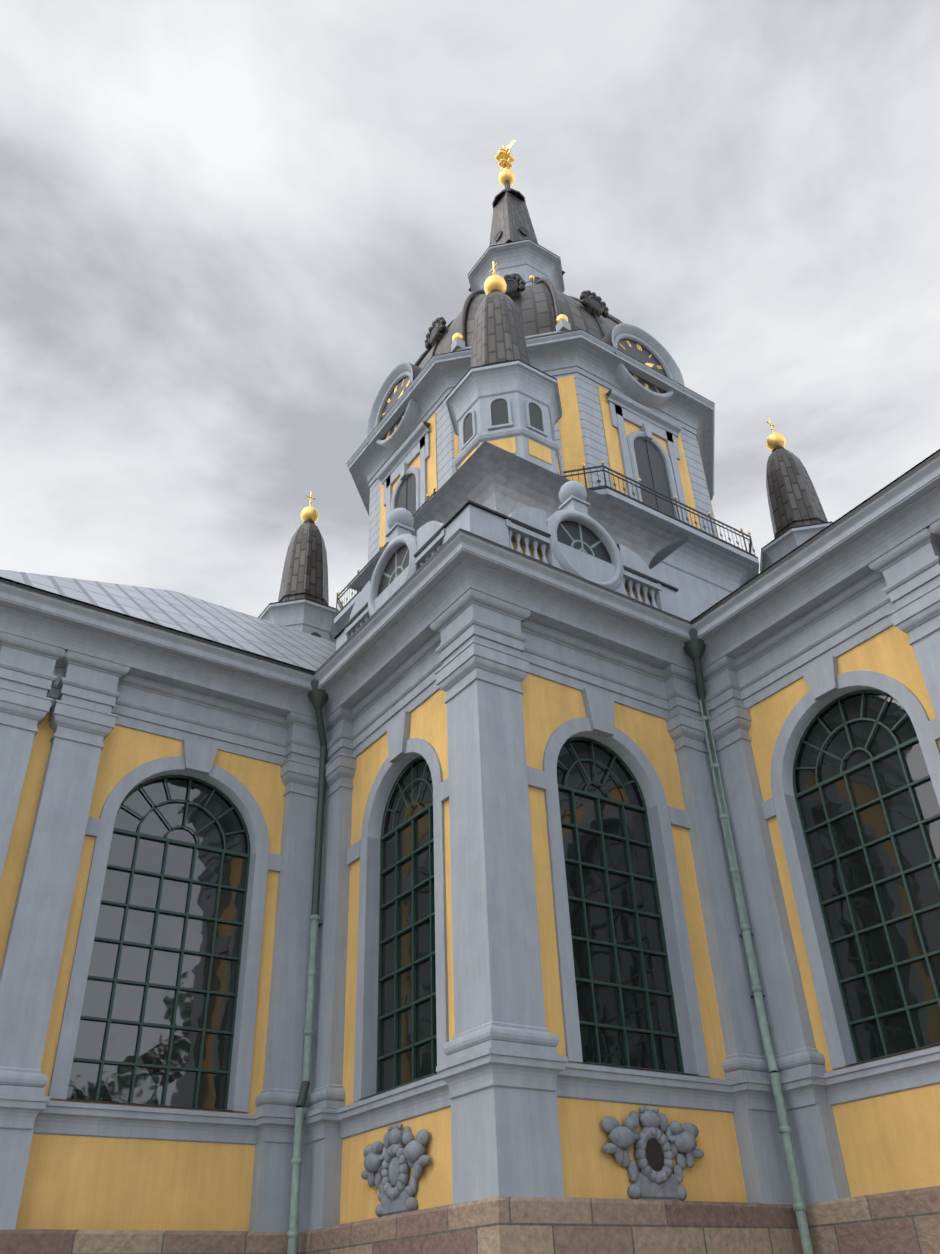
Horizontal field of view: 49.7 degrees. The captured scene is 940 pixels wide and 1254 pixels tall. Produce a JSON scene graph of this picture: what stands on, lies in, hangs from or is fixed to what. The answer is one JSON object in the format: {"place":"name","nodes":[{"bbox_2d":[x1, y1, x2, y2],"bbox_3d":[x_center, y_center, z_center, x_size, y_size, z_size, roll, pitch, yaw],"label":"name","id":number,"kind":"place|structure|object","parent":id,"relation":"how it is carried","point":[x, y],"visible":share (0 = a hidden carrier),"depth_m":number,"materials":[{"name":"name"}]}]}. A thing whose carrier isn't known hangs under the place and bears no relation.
{"place":"outdoors","nodes":[
{"label":"outdoors","id":0,"kind":"place"},
{"bbox_2d":[0,0,939,617],"label":"sky","id":1,"kind":"structure","parent":0,"point":[225,225],"materials":[{"name":"grey"}]},
{"bbox_2d":[336,140,755,614],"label":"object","id":2,"kind":"object","parent":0,"point":[504,158],"visible":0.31,"depth_m":38.41,"materials":[{"name":"metal"}]},
{"label":"ground","id":3,"kind":"structure","parent":0,"visible":0},
{"bbox_2d":[0,451,939,1253],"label":"church facade","id":4,"kind":"structure","parent":3,"relation":"on","point":[486,663],"depth_m":17.34,"materials":[{"name":"grey paint"}]},
{"bbox_2d":[126,615,314,672],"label":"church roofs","id":5,"kind":"structure","parent":4,"relation":"attached to","point":[217,643],"depth_m":30.98,"materials":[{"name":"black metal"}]},
{"bbox_2d":[0,449,939,670],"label":"church roofs","id":6,"kind":"structure","parent":4,"relation":"on","point":[206,620],"depth_m":23.59,"materials":[{"name":"grey metal"}]},
{"bbox_2d":[66,521,939,1109],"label":"windows","id":7,"kind":"structure","parent":4,"relation":"in","point":[158,1013],"depth_m":17.61,"materials":[{"name":"black glass"}]},
{"bbox_2d":[348,261,691,591],"bbox_3d":[1.163,-4.815,30.349,6.900,19.670,6.900,19,-40,-29],"label":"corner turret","id":8,"kind":"object","parent":4,"relation":"on","point":[502,399],"visible":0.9,"depth_m":29.05,"materials":[{"name":"grey paint"}]},
{"bbox_2d":[690,484,890,621],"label":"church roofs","id":9,"kind":"structure","parent":4,"relation":"attached to","point":[793,551],"depth_m":29.37,"materials":[{"name":"black metal"}]},
{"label":"church","id":10,"kind":"object","parent":3,"relation":"on","visible":0},
{"bbox_2d":[334,180,758,631],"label":"central tower","id":11,"kind":"structure","parent":10,"relation":"on","point":[617,416],"depth_m":37.95,"materials":[{"name":"grey paint"}]},
{"bbox_2d":[760,418,832,571],"bbox_3d":[12.929,-0.670,37.133,6.900,19.670,6.900,19,-40,-29],"label":"corner turret","id":12,"kind":"object","parent":10,"relation":"on","point":[798,516],"visible":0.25,"depth_m":39.09,"materials":[{"name":"black metal"}]},
{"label":"church","id":13,"kind":"object","parent":3,"relation":"on","visible":0},
{"bbox_2d":[258,491,338,641],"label":"corner turret","id":14,"kind":"object","parent":13,"relation":"on","point":[302,604],"visible":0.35,"depth_m":41.47,"materials":[{"name":"black metal"}]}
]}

